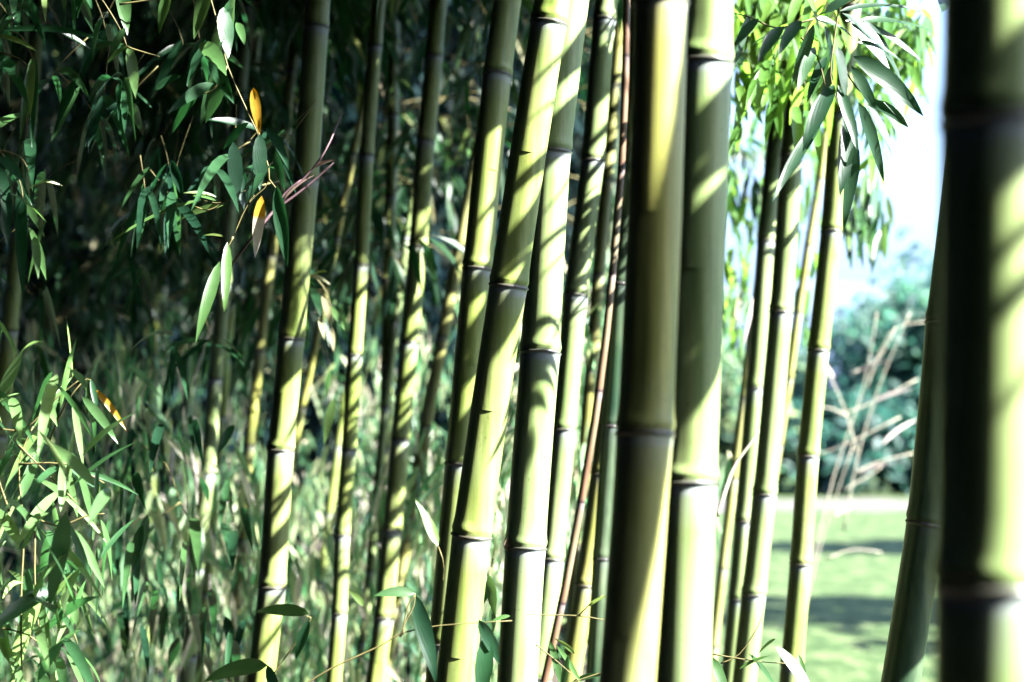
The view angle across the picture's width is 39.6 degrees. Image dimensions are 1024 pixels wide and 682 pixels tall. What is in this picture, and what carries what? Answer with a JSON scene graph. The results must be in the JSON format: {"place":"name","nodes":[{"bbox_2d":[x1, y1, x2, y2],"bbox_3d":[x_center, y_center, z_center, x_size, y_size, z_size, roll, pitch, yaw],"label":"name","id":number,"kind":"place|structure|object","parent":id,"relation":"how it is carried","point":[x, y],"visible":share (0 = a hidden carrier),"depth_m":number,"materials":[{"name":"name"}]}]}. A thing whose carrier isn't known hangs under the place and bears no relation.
{"place":"outdoors","nodes":[
{"label":"outdoors","id":0,"kind":"place"},
{"bbox_2d":[0,625,716,681],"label":"grove soil","id":1,"kind":"structure","parent":0,"point":[554,677],"depth_m":9.26,"materials":[{"name":"brown soil"}]},
{"bbox_2d":[0,0,45,508],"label":"bamboo","id":2,"kind":"object","parent":1,"relation":"on","point":[10,314],"visible":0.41,"depth_m":3.60,"materials":[{"name":"green plant"}]},
{"bbox_2d":[0,102,73,210],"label":"bamboo","id":3,"kind":"object","parent":1,"relation":"on","point":[70,113],"visible":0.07,"depth_m":9.75,"materials":[{"name":"green plant"}]},
{"bbox_2d":[0,13,107,109],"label":"bamboo","id":4,"kind":"object","parent":1,"relation":"on","point":[56,39],"visible":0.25,"depth_m":5.53,"materials":[{"name":"green plant"}]},
{"bbox_2d":[0,0,108,375],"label":"bamboo","id":5,"kind":"object","parent":1,"relation":"on","point":[69,302],"visible":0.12,"depth_m":8.95,"materials":[{"name":"green plant"}]},
{"bbox_2d":[0,3,123,356],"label":"bamboo","id":6,"kind":"object","parent":1,"relation":"on","point":[49,244],"visible":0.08,"depth_m":9.27,"materials":[{"name":"green plant"}]},
{"bbox_2d":[0,0,149,442],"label":"bamboo","id":7,"kind":"object","parent":1,"relation":"on","point":[42,130],"visible":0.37,"depth_m":7.07,"materials":[{"name":"green plant"}]},
{"bbox_2d":[0,0,274,681],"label":"bamboo","id":8,"kind":"object","parent":1,"relation":"on","point":[65,210],"visible":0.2,"depth_m":7.94,"materials":[{"name":"green plant"}]},
{"bbox_2d":[27,2,252,653],"bbox_3d":[-2.484,-0.648,9.430,1.846,5.775,1.709,2,-5,-25],"label":"bamboo","id":9,"kind":"object","parent":1,"relation":"on","point":[95,244],"visible":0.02,"depth_m":9.51,"materials":[{"name":"green plant"}]},
{"bbox_2d":[3,0,318,681],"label":"bamboo","id":10,"kind":"object","parent":1,"relation":"on","point":[84,197],"visible":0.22,"depth_m":7.43,"materials":[{"name":"green plant"}]},
{"bbox_2d":[49,1,349,681],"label":"bamboo","id":11,"kind":"object","parent":1,"relation":"on","point":[280,259],"visible":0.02,"depth_m":8.82,"materials":[{"name":"green plant"}]},
{"bbox_2d":[25,0,412,681],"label":"bamboo","id":12,"kind":"object","parent":1,"relation":"on","point":[243,320],"visible":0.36,"depth_m":4.57,"materials":[{"name":"green plant"}]},
{"bbox_2d":[49,0,399,681],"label":"bamboo","id":13,"kind":"object","parent":1,"relation":"on","point":[213,399],"visible":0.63,"depth_m":4.00,"materials":[{"name":"green plant"}]},
{"bbox_2d":[135,0,333,681],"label":"bamboo","id":14,"kind":"object","parent":1,"relation":"on","point":[258,362],"visible":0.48,"depth_m":4.30,"materials":[{"name":"green plant"}]},
{"bbox_2d":[247,0,329,681],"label":"bamboo","id":15,"kind":"object","parent":1,"relation":"on","point":[272,579],"visible":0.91,"depth_m":2.94,"materials":[{"name":"green plant"}]},
{"bbox_2d":[112,408,254,681],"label":"leafy branch","id":16,"kind":"object","parent":15,"relation":"attached to","point":[135,560],"visible":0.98,"depth_m":2.96,"materials":[{"name":"green plant"}]},
{"bbox_2d":[204,604,310,681],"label":"bamboo leaves","id":17,"kind":"object","parent":16,"relation":"attached to","point":[242,667],"visible":1,"depth_m":2.36,"materials":[{"name":"green plant"}]},
{"bbox_2d":[116,0,315,259],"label":"leafy branch","id":18,"kind":"object","parent":15,"relation":"attached to","point":[168,220],"visible":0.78,"depth_m":2.50,"materials":[{"name":"green plant"}]},
{"bbox_2d":[0,0,158,175],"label":"leafy branch","id":19,"kind":"object","parent":18,"relation":"attached to","point":[96,124],"visible":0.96,"depth_m":2.46,"materials":[{"name":"green plant"}]},
{"bbox_2d":[0,98,76,332],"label":"leafy branch","id":20,"kind":"object","parent":19,"relation":"attached to","point":[26,152],"visible":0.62,"depth_m":2.53,"materials":[{"name":"green plant"}]},
{"bbox_2d":[0,150,61,295],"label":"leafy branch","id":21,"kind":"object","parent":20,"relation":"attached to","point":[23,207],"visible":1,"depth_m":2.11,"materials":[{"name":"green plant"}]},
{"bbox_2d":[0,318,139,681],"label":"leafy branch","id":22,"kind":"object","parent":20,"relation":"attached to","point":[27,606],"visible":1,"depth_m":2.11,"materials":[{"name":"green plant"}]},
{"bbox_2d":[46,378,125,445],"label":"leafy branch","id":23,"kind":"object","parent":22,"relation":"attached to","point":[93,392],"visible":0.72,"depth_m":2.30,"materials":[{"name":"green plant"}]},
{"bbox_2d":[0,24,125,146],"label":"leafy branch","id":24,"kind":"object","parent":19,"relation":"attached to","point":[69,96],"visible":0.94,"depth_m":2.22,"materials":[{"name":"green plant"}]},
{"bbox_2d":[2,119,244,432],"bbox_3d":[-0.855,-0.142,3.129,0.468,0.701,1.073,2,-5,-30],"label":"leafy branch","id":25,"kind":"object","parent":18,"relation":"attached to","point":[46,306],"visible":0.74,"depth_m":3.09,"materials":[{"name":"green plant"}]},
{"bbox_2d":[41,0,245,97],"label":"leafy branch","id":26,"kind":"object","parent":18,"relation":"attached to","point":[211,52],"visible":1,"depth_m":2.26,"materials":[{"name":"green plant"}]},
{"bbox_2d":[105,167,284,245],"bbox_3d":[-0.547,-0.234,2.536,0.220,0.200,0.477,0,-4,0],"label":"leafy branch","id":27,"kind":"object","parent":18,"relation":"attached to","point":[197,210],"visible":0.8,"depth_m":2.38,"materials":[{"name":"green plant"}]},
{"bbox_2d":[168,0,288,341],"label":"leafy branch","id":28,"kind":"object","parent":18,"relation":"attached to","point":[215,88],"visible":0.93,"depth_m":2.31,"materials":[{"name":"green plant"}]},
{"bbox_2d":[219,113,341,282],"bbox_3d":[-0.441,-0.276,2.617,0.263,0.344,0.223,0,-4,0],"label":"dry branch","id":29,"kind":"object","parent":18,"relation":"attached to","point":[302,180],"visible":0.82,"depth_m":2.52,"materials":[{"name":"brown plant"}]},
{"bbox_2d":[306,270,345,443],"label":"leafy branch","id":30,"kind":"object","parent":15,"relation":"attached to","point":[329,310],"visible":0.88,"depth_m":3.01,"materials":[{"name":"green plant"}]},
{"bbox_2d":[119,0,480,681],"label":"bamboo","id":31,"kind":"object","parent":1,"relation":"on","point":[208,229],"visible":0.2,"depth_m":5.40,"materials":[{"name":"green plant"}]},
{"bbox_2d":[122,0,530,681],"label":"bamboo","id":32,"kind":"object","parent":1,"relation":"on","point":[376,318],"visible":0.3,"depth_m":5.72,"materials":[{"name":"green plant"}]},
{"bbox_2d":[56,0,619,592],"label":"bamboo","id":33,"kind":"object","parent":1,"relation":"on","point":[384,234],"visible":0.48,"depth_m":4.33,"materials":[{"name":"green plant"}]},
{"bbox_2d":[326,0,384,681],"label":"bamboo","id":34,"kind":"object","parent":1,"relation":"on","point":[339,606],"visible":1,"depth_m":3.39,"materials":[{"name":"green plant"}]},
{"bbox_2d":[245,0,492,681],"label":"bamboo","id":35,"kind":"object","parent":1,"relation":"on","point":[302,406],"visible":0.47,"depth_m":4.00,"materials":[{"name":"green plant"}]},
{"bbox_2d":[0,246,752,681],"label":"undergrowth","id":36,"kind":"object","parent":1,"relation":"on","point":[128,398],"visible":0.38,"depth_m":4.29,"materials":[{"name":"green plant"}]},
{"bbox_2d":[308,586,511,681],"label":"bamboo leaves","id":37,"kind":"object","parent":1,"relation":"on","point":[487,651],"visible":1,"depth_m":2.09,"materials":[{"name":"green plant"}]},
{"bbox_2d":[356,0,533,681],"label":"bamboo","id":38,"kind":"object","parent":1,"relation":"on","point":[384,609],"visible":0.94,"depth_m":3.62,"materials":[{"name":"green plant"}]},
{"bbox_2d":[302,0,594,681],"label":"bamboo","id":39,"kind":"object","parent":1,"relation":"on","point":[438,357],"visible":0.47,"depth_m":4.19,"materials":[{"name":"green plant"}]},
{"bbox_2d":[349,1,593,644],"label":"bamboo","id":40,"kind":"object","parent":1,"relation":"on","point":[459,121],"visible":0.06,"depth_m":6.21,"materials":[{"name":"green plant"}]},
{"bbox_2d":[425,0,520,681],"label":"bamboo","id":41,"kind":"object","parent":1,"relation":"on","point":[477,261],"visible":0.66,"depth_m":2.69,"materials":[{"name":"green plant"}]},
{"bbox_2d":[348,499,443,605],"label":"bamboo leaves","id":42,"kind":"object","parent":41,"relation":"attached to","point":[431,529],"visible":0.83,"depth_m":2.58,"materials":[{"name":"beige plant"}]},
{"bbox_2d":[483,558,496,632],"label":"bamboo leaves","id":43,"kind":"object","parent":41,"relation":"attached to","point":[490,594],"visible":0.91,"depth_m":2.57,"materials":[{"name":"green plant"}]},
{"bbox_2d":[355,0,591,681],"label":"bamboo","id":44,"kind":"object","parent":1,"relation":"on","point":[380,452],"visible":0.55,"depth_m":4.38,"materials":[{"name":"green plant"}]},
{"bbox_2d":[313,12,506,339],"bbox_3d":[-0.321,-0.535,4.474,0.614,1.132,1.109,0,-4,0],"label":"leafy branch","id":45,"kind":"object","parent":44,"relation":"attached to","point":[469,143],"visible":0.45,"depth_m":4.28,"materials":[{"name":"green plant"}]},
{"bbox_2d":[437,0,569,681],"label":"bamboo","id":46,"kind":"object","parent":1,"relation":"on","point":[472,524],"visible":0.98,"depth_m":2.23,"materials":[{"name":"green plant"}]},
{"bbox_2d":[492,595,604,681],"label":"bamboo leaves","id":47,"kind":"object","parent":46,"relation":"attached to","point":[561,674],"visible":0.92,"depth_m":2.18,"materials":[{"name":"green plant"}]},
{"bbox_2d":[376,0,633,681],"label":"bamboo","id":48,"kind":"object","parent":1,"relation":"on","point":[603,507],"visible":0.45,"depth_m":3.08,"materials":[{"name":"green plant"}]},
{"bbox_2d":[322,0,746,315],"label":"bamboo","id":49,"kind":"object","parent":1,"relation":"on","point":[348,136],"visible":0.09,"depth_m":5.44,"materials":[{"name":"green plant"}]},
{"bbox_2d":[497,0,588,681],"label":"bamboo","id":50,"kind":"object","parent":1,"relation":"on","point":[525,541],"visible":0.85,"depth_m":2.40,"materials":[{"name":"green plant"}]},
{"bbox_2d":[538,0,617,681],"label":"bamboo","id":51,"kind":"object","parent":1,"relation":"on","point":[576,286],"visible":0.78,"depth_m":3.04,"materials":[{"name":"green plant"}]},
{"bbox_2d":[399,0,764,311],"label":"bamboo","id":52,"kind":"object","parent":1,"relation":"on","point":[756,186],"visible":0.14,"depth_m":5.29,"materials":[{"name":"green plant"}]},
{"bbox_2d":[540,0,629,681],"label":"bamboo","id":53,"kind":"object","parent":1,"relation":"on","point":[564,589],"visible":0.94,"depth_m":2.90,"materials":[{"name":"green plant"}]},
{"bbox_2d":[561,0,632,681],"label":"bamboo","id":54,"kind":"object","parent":1,"relation":"on","point":[577,634],"visible":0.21,"depth_m":3.25,"materials":[{"name":"green plant"}]},
{"bbox_2d":[598,0,689,681],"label":"bamboo","id":55,"kind":"object","parent":1,"relation":"on","point":[644,434],"visible":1,"depth_m":1.50,"materials":[{"name":"plant"}]},
{"bbox_2d":[564,6,752,647],"bbox_3d":[0.525,-1.477,4.237,1.478,6.669,1.621,0,-4,0],"label":"bamboo","id":56,"kind":"object","parent":1,"relation":"on","point":[599,267],"visible":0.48,"depth_m":4.11,"materials":[{"name":"green plant"}]},
{"bbox_2d":[656,0,734,681],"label":"bamboo","id":57,"kind":"object","parent":1,"relation":"on","point":[685,639],"visible":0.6,"depth_m":1.69,"materials":[{"name":"green plant"}]},
{"bbox_2d":[617,0,787,681],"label":"bamboo","id":58,"kind":"object","parent":1,"relation":"on","point":[765,241],"visible":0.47,"depth_m":3.69,"materials":[{"name":"green plant"}]},
{"bbox_2d":[743,0,934,131],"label":"leafy branch","id":59,"kind":"object","parent":58,"relation":"attached to","point":[899,33],"visible":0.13,"depth_m":3.64,"materials":[{"name":"green plant"}]},
{"bbox_2d":[711,2,830,681],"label":"bamboo","id":60,"kind":"object","parent":1,"relation":"on","point":[721,576],"visible":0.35,"depth_m":4.26,"materials":[{"name":"green plant"}]},
{"bbox_2d":[732,0,814,681],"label":"bamboo","id":61,"kind":"object","parent":1,"relation":"on","point":[755,577],"visible":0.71,"depth_m":3.38,"materials":[{"name":"green plant"}]},
{"bbox_2d":[732,0,892,139],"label":"leafy branch","id":62,"kind":"object","parent":61,"relation":"attached to","point":[769,8],"visible":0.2,"depth_m":3.33,"materials":[{"name":"green plant"}]},
{"bbox_2d":[729,0,845,166],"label":"leafy branch","id":63,"kind":"object","parent":62,"relation":"attached to","point":[764,77],"visible":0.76,"depth_m":2.83,"materials":[{"name":"green plant"}]},
{"bbox_2d":[779,0,861,681],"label":"bamboo","id":64,"kind":"object","parent":1,"relation":"on","point":[802,538],"visible":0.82,"depth_m":3.18,"materials":[{"name":"green plant"}]},
{"bbox_2d":[735,33,751,67],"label":"leafy branch","id":65,"kind":"object","parent":64,"relation":"attached to","point":[740,59],"visible":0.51,"depth_m":3.44,"materials":[{"name":"green plant"}]},
{"bbox_2d":[733,0,935,229],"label":"leafy branch","id":66,"kind":"object","parent":64,"relation":"attached to","point":[881,73],"visible":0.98,"depth_m":2.16,"materials":[{"name":"green plant"}]},
{"bbox_2d":[845,0,936,196],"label":"leafy branch","id":67,"kind":"object","parent":64,"relation":"attached to","point":[907,68],"visible":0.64,"depth_m":3.47,"materials":[{"name":"green plant"}]},
{"bbox_2d":[841,162,892,273],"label":"leafy branch","id":68,"kind":"object","parent":67,"relation":"attached to","point":[860,225],"visible":0.77,"depth_m":4.13,"materials":[{"name":"green plant"}]},
{"bbox_2d":[778,0,908,472],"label":"bamboo","id":69,"kind":"object","parent":1,"relation":"on","point":[804,270],"visible":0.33,"depth_m":4.62,"materials":[{"name":"green plant"}]},
{"bbox_2d":[722,113,821,369],"bbox_3d":[0.956,-0.449,5.229,0.449,1.224,1.690,-1,-4,11],"label":"leafy branch","id":70,"kind":"object","parent":69,"relation":"attached to","point":[730,273],"visible":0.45,"depth_m":5.02,"materials":[{"name":"green plant"}]},
{"bbox_2d":[810,313,923,587],"bbox_3d":[1.628,0.658,6.423,0.620,1.589,0.291,1,-4,-13],"label":"dry plant","id":71,"kind":"object","parent":1,"relation":"on","point":[848,506],"visible":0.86,"depth_m":6.48,"materials":[{"name":"beige plant"}]},
{"bbox_2d":[881,210,939,681],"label":"bamboo","id":72,"kind":"object","parent":1,"relation":"on","point":[908,632],"visible":0.36,"depth_m":2.36,"materials":[{"name":"green plant"}]},
{"bbox_2d":[928,0,1023,681],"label":"bamboo","id":73,"kind":"object","parent":1,"relation":"on","point":[976,586],"visible":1,"depth_m":0.88,"materials":[{"name":"green plant"}]},
{"bbox_2d":[224,453,933,681],"bbox_3d":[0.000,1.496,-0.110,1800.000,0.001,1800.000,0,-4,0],"label":"lawn","id":74,"kind":"structure","parent":0,"point":[851,601],"depth_m":14.53,"materials":[{"name":"green plant"}]},
{"bbox_2d":[0,0,620,681],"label":"thicket","id":75,"kind":"object","parent":74,"relation":"on","point":[312,420],"depth_m":9.49,"materials":[{"name":"green plant"}]},
{"bbox_2d":[720,287,745,421],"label":"tree","id":76,"kind":"object","parent":74,"relation":"on","point":[731,379],"visible":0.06,"depth_m":44.13,"materials":[{"name":"green plant"}]},
{"bbox_2d":[718,392,819,495],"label":"shrub","id":77,"kind":"object","parent":74,"relation":"on","point":[786,480],"visible":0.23,"depth_m":43.14,"materials":[{"name":"green plant"}]},
{"bbox_2d":[718,341,839,471],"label":"tree","id":78,"kind":"object","parent":74,"relation":"on","point":[800,371],"visible":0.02,"depth_m":47.72,"materials":[{"name":"green plant"}]},
{"bbox_2d":[778,363,916,495],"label":"shrub","id":79,"kind":"object","parent":74,"relation":"on","point":[834,431],"visible":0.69,"depth_m":42.64,"materials":[{"name":"green plant"}]},
{"bbox_2d":[791,254,932,490],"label":"tree","id":80,"kind":"object","parent":74,"relation":"on","point":[898,306],"visible":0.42,"depth_m":45.00,"materials":[{"name":"green plant"}]},
{"bbox_2d":[864,367,921,494],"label":"shrub","id":81,"kind":"object","parent":74,"relation":"on","point":[900,486],"visible":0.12,"depth_m":43.62,"materials":[{"name":"green plant"}]},
{"bbox_2d":[880,224,937,303],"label":"tree","id":82,"kind":"object","parent":74,"relation":"on","point":[920,273],"visible":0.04,"depth_m":53.44,"materials":[{"name":"green plant"}]},
{"bbox_2d":[715,431,758,528],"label":"dry branch","id":83,"kind":"object","parent":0,"point":[725,488],"visible":0.94,"depth_m":3.18,"materials":[{"name":"plant"}]},
{"bbox_2d":[712,608,808,681],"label":"bamboo leaves","id":84,"kind":"object","parent":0,"point":[796,667],"visible":0.97,"depth_m":2.26,"materials":[{"name":"green plant"}]},
{"bbox_2d":[716,498,908,511],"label":"gravel path","id":85,"kind":"structure","parent":0,"point":[873,504],"depth_m":35.99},
{"bbox_2d":[724,0,941,387],"label":"sky","id":86,"kind":"structure","parent":0,"point":[912,187],"materials":[{"name":"white"}]}
]}

